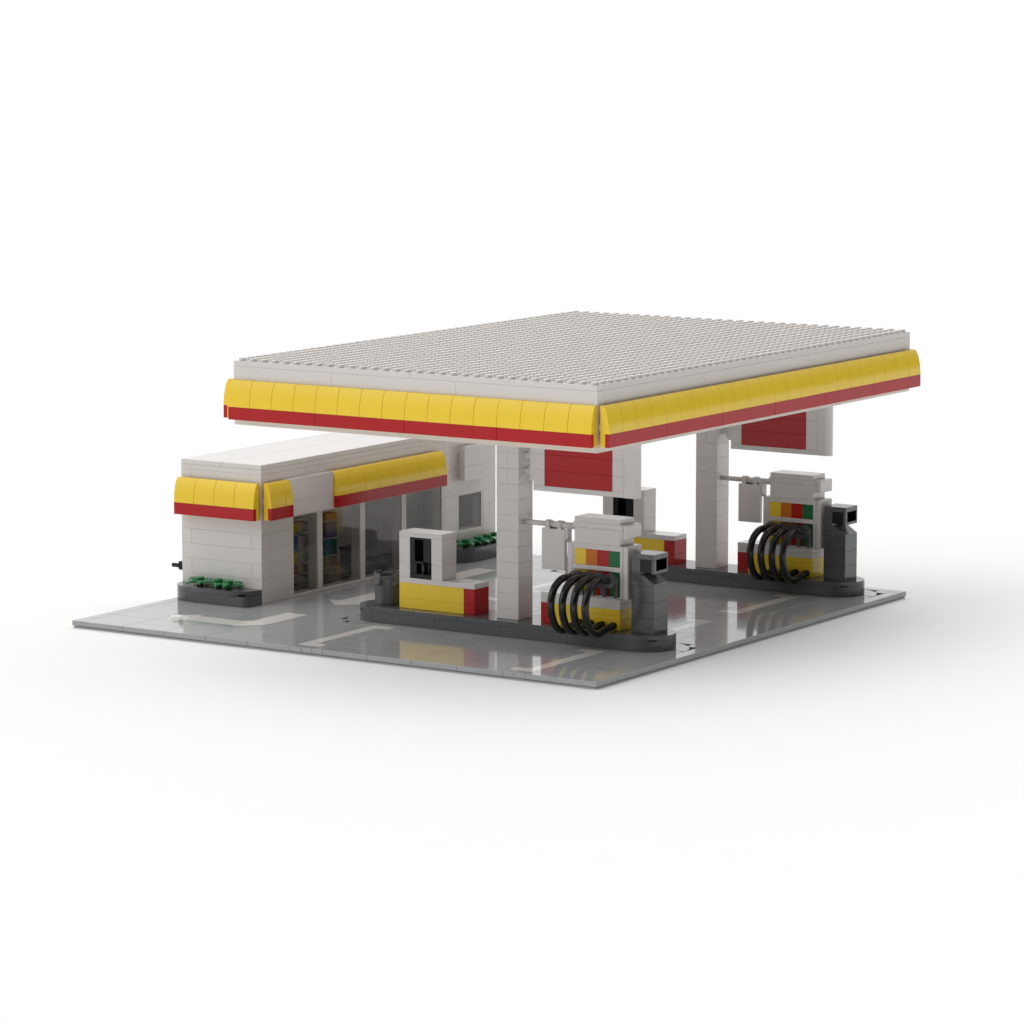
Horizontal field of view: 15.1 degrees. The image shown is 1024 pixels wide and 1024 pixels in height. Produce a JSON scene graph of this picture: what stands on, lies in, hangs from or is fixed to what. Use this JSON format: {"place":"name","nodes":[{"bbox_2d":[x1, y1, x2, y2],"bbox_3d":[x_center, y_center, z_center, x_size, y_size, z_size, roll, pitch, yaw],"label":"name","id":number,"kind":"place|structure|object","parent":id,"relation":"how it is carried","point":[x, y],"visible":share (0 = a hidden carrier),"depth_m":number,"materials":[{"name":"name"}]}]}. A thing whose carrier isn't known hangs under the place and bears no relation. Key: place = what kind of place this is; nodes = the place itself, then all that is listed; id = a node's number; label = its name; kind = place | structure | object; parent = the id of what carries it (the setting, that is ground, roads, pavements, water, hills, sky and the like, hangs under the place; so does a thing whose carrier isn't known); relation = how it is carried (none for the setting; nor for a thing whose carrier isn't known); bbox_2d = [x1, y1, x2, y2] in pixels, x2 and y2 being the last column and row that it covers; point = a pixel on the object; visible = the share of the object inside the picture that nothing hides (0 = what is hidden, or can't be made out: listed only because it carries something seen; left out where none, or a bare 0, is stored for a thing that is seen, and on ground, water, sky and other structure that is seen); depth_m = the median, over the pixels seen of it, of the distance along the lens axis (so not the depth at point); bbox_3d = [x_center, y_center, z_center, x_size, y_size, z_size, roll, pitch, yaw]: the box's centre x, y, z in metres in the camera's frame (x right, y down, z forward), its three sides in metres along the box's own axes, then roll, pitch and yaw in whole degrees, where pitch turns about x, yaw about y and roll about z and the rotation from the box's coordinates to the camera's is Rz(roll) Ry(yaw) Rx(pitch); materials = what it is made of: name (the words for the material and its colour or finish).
{"place":"outdoors","nodes":[
{"label":"outdoors","id":0,"kind":"place"},
{"bbox_2d":[0,0,1023,1023],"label":"ground","id":1,"kind":"structure","parent":0,"point":[807,825],"depth_m":2.86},
{"bbox_2d":[72,555,905,689],"bbox_3d":[-0.009,0.062,2.469,0.384,0.005,0.384,5,10,33],"label":"base plate","id":2,"kind":"object","parent":1,"relation":"on","point":[704,620],"visible":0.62,"depth_m":2.38,"materials":[{"name":"grey plastic"}]},
{"bbox_2d":[177,581,261,607],"bbox_3d":[-0.191,0.053,2.481,0.064,0.010,0.016,5,10,33],"label":"planter","id":3,"kind":"object","parent":2,"relation":"on","point":[213,594],"visible":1,"depth_m":2.47,"materials":[{"name":"grey plastic"}]},
{"bbox_2d":[186,576,213,584],"bbox_3d":[-0.199,0.044,2.487,0.019,0.005,0.020,0,8,-2],"label":"leafy plant","id":4,"kind":"object","parent":3,"relation":"in","point":[197,579],"visible":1,"depth_m":2.48,"materials":[{"name":"green plastic"}]},
{"bbox_2d":[201,578,225,586],"bbox_3d":[-0.187,0.045,2.480,0.020,0.005,0.019,6,10,36],"label":"leafy plant","id":5,"kind":"object","parent":3,"relation":"in","point":[215,581],"visible":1,"depth_m":2.48,"materials":[{"name":"green plastic"}]},
{"bbox_2d":[214,579,242,588],"bbox_3d":[-0.181,0.046,2.475,0.020,0.005,0.019,-6,10,-37],"label":"leafy plant","id":6,"kind":"object","parent":3,"relation":"in","point":[228,583],"visible":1,"depth_m":2.47,"materials":[{"name":"green plastic"}]},
{"bbox_2d":[172,432,495,603],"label":"shop building","id":7,"kind":"structure","parent":2,"relation":"on","point":[239,509],"depth_m":2.52,"materials":[{"name":"white plastic"}]},
{"bbox_2d":[293,515,308,575],"bbox_3d":[-0.144,0.016,2.584,0.008,0.052,0.019,5,10,33],"label":"display rack","id":8,"kind":"object","parent":7,"relation":"in","point":[300,537],"visible":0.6,"depth_m":2.58,"materials":[{"name":"multicoloured plastic"}]},
{"bbox_2d":[291,510,319,597],"bbox_3d":[-0.137,0.026,2.510,0.008,0.054,0.032,5,10,33],"label":"window frame","id":9,"kind":"structure","parent":7,"relation":"in","point":[313,517],"depth_m":2.52,"materials":[{"name":"white plastic"}]},
{"bbox_2d":[322,508,336,568],"bbox_3d":[-0.125,0.012,2.614,0.008,0.052,0.015,5,10,33],"label":"display rack","id":10,"kind":"object","parent":7,"relation":"in","point":[329,521],"visible":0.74,"depth_m":2.61,"materials":[{"name":"multicoloured plastic"}]},
{"bbox_2d":[320,503,362,590],"bbox_3d":[-0.115,0.022,2.543,0.008,0.054,0.048,5,10,33],"label":"window frame","id":11,"kind":"structure","parent":7,"relation":"in","point":[356,509],"depth_m":2.56,"materials":[{"name":"white plastic"}]},
{"bbox_2d":[339,545,350,567],"bbox_3d":[-0.108,0.030,2.620,0.013,0.014,0.013,5,10,33],"label":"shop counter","id":12,"kind":"object","parent":7,"relation":"in","point":[345,555],"visible":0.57,"depth_m":2.62,"materials":[{"name":"grey plastic"}]},
{"bbox_2d":[363,494,403,580],"bbox_3d":[-0.089,0.016,2.583,0.008,0.054,0.048,5,10,33],"label":"window frame","id":13,"kind":"structure","parent":7,"relation":"in","point":[397,501],"depth_m":2.60,"materials":[{"name":"white plastic"}]},
{"bbox_2d":[404,486,443,530],"bbox_3d":[-0.063,0.010,2.622,0.008,0.054,0.048,5,10,33],"label":"window frame","id":14,"kind":"structure","parent":7,"relation":"in","point":[438,493],"depth_m":2.64,"materials":[{"name":"white plastic"}]},
{"bbox_2d":[457,490,482,535],"bbox_3d":[-0.032,0.000,2.669,0.008,0.029,0.032,5,10,33],"label":"window frame","id":15,"kind":"structure","parent":7,"relation":"in","point":[477,496],"depth_m":2.68,"materials":[{"name":"white plastic"}]},
{"bbox_2d":[456,540,496,562],"bbox_3d":[-0.022,0.026,2.666,0.016,0.010,0.064,5,10,33],"label":"planter","id":16,"kind":"object","parent":2,"relation":"on","point":[478,552],"visible":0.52,"depth_m":2.65,"materials":[{"name":"black plastic"}]},
{"bbox_2d":[456,538,480,546],"bbox_3d":[-0.030,0.021,2.650,0.019,0.005,0.020,-5,9,-30],"label":"leafy plant","id":17,"kind":"object","parent":16,"relation":"in","point":[465,542],"visible":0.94,"depth_m":2.65,"materials":[{"name":"green plastic"}]},
{"bbox_2d":[469,536,491,543],"bbox_3d":[-0.023,0.019,2.663,0.020,0.005,0.019,-3,9,-21],"label":"leafy plant","id":18,"kind":"object","parent":16,"relation":"in","point":[481,539],"visible":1,"depth_m":2.66,"materials":[{"name":"green plastic"}]},
{"bbox_2d":[476,533,496,541],"bbox_3d":[-0.018,0.018,2.673,0.019,0.005,0.020,1,8,6],"label":"leafy plant","id":19,"kind":"object","parent":16,"relation":"in","point":[487,535],"visible":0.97,"depth_m":2.67,"materials":[{"name":"green plastic"}]},
{"bbox_2d":[360,600,675,651],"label":"pump island","id":20,"kind":"structure","parent":2,"relation":"on","point":[533,627],"depth_m":2.35,"materials":[{"name":"grey plastic"}]},
{"bbox_2d":[372,570,399,605],"bbox_3d":[-0.078,0.047,2.416,0.019,0.020,0.019,0,8,-2],"label":"waste can","id":21,"kind":"object","parent":20,"relation":"on","point":[387,592],"visible":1,"depth_m":2.41,"materials":[{"name":"grey plastic"}]},
{"bbox_2d":[399,528,488,614],"bbox_3d":[-0.042,0.037,2.391,0.056,0.048,0.016,5,10,33],"label":"payment kiosk","id":22,"kind":"object","parent":20,"relation":"on","point":[429,580],"visible":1,"depth_m":2.39,"materials":[{"name":"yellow plastic"}]},
{"bbox_2d":[497,445,532,619],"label":"canopy column","id":23,"kind":"structure","parent":20,"relation":"on","point":[514,547],"depth_m":2.35,"materials":[{"name":"white plastic"}]},
{"bbox_2d":[523,519,574,570],"bbox_3d":[0.024,0.019,2.344,0.039,0.030,0.006,5,10,33],"label":"hanging board","id":24,"kind":"object","parent":23,"relation":"hanging from","point":[556,536],"visible":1,"depth_m":2.34,"materials":[{"name":"white plastic"}]},
{"bbox_2d":[224,310,920,452],"bbox_3d":[0.045,-0.085,2.413,0.272,0.040,0.396,5,10,33],"label":"canopy","id":25,"kind":"object","parent":23,"relation":"on","point":[585,381],"visible":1,"depth_m":2.30,"materials":[{"name":"white plastic"}]},
{"bbox_2d":[524,445,640,498],"bbox_3d":[0.042,-0.032,2.326,0.081,0.042,0.008,5,10,33],"label":"hanging sign","id":26,"kind":"object","parent":23,"relation":"attached to","point":[615,473],"visible":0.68,"depth_m":2.32,"materials":[{"name":"red plastic"}]},
{"bbox_2d":[541,513,640,637],"bbox_3d":[0.038,0.038,2.318,0.061,0.069,0.051,5,10,33],"label":"fuel pump","id":27,"kind":"object","parent":20,"relation":"on","point":[592,597],"visible":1,"depth_m":2.31,"materials":[{"name":"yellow plastic"}]},
{"bbox_2d":[631,550,667,634],"bbox_3d":[0.082,0.048,2.311,0.016,0.048,0.016,5,10,33],"label":"litter bin","id":28,"kind":"object","parent":20,"relation":"on","point":[649,599],"visible":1,"depth_m":2.31,"materials":[{"name":"grey plastic"}]},
{"bbox_2d":[567,553,864,596],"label":"pump island","id":29,"kind":"structure","parent":2,"relation":"on","point":[688,571],"depth_m":2.53,"materials":[{"name":"grey plastic"}]},
{"bbox_2d":[603,487,686,564],"bbox_3d":[0.089,0.008,2.591,0.056,0.048,0.016,5,10,33],"label":"payment kiosk","id":30,"kind":"object","parent":29,"relation":"on","point":[642,510],"visible":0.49,"depth_m":2.58,"materials":[{"name":"white plastic"}]},
{"bbox_2d":[695,428,728,568],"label":"canopy column","id":31,"kind":"structure","parent":29,"relation":"on","point":[712,490],"depth_m":2.55,"materials":[{"name":"white plastic"}]},
{"bbox_2d":[721,475,769,522],"bbox_3d":[0.155,-0.009,2.543,0.039,0.030,0.006,5,10,33],"label":"hanging board","id":32,"kind":"object","parent":31,"relation":"hanging from","point":[752,491],"visible":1,"depth_m":2.54,"materials":[{"name":"white plastic"}]},
{"bbox_2d":[722,406,832,455],"bbox_3d":[0.173,-0.060,2.525,0.081,0.042,0.008,5,10,33],"label":"hanging sign","id":33,"kind":"object","parent":31,"relation":"attached to","point":[808,432],"visible":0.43,"depth_m":2.52,"materials":[{"name":"red plastic"}]},
{"bbox_2d":[737,470,831,583],"bbox_3d":[0.169,0.010,2.517,0.061,0.069,0.051,5,10,33],"label":"fuel pump","id":34,"kind":"object","parent":29,"relation":"on","point":[788,547],"visible":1,"depth_m":2.52,"materials":[{"name":"white plastic"}]},
{"bbox_2d":[823,503,856,580],"bbox_3d":[0.213,0.020,2.511,0.016,0.048,0.016,5,10,33],"label":"litter bin","id":35,"kind":"object","parent":29,"relation":"on","point":[840,550],"visible":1,"depth_m":2.50,"materials":[{"name":"grey plastic"}]}
]}

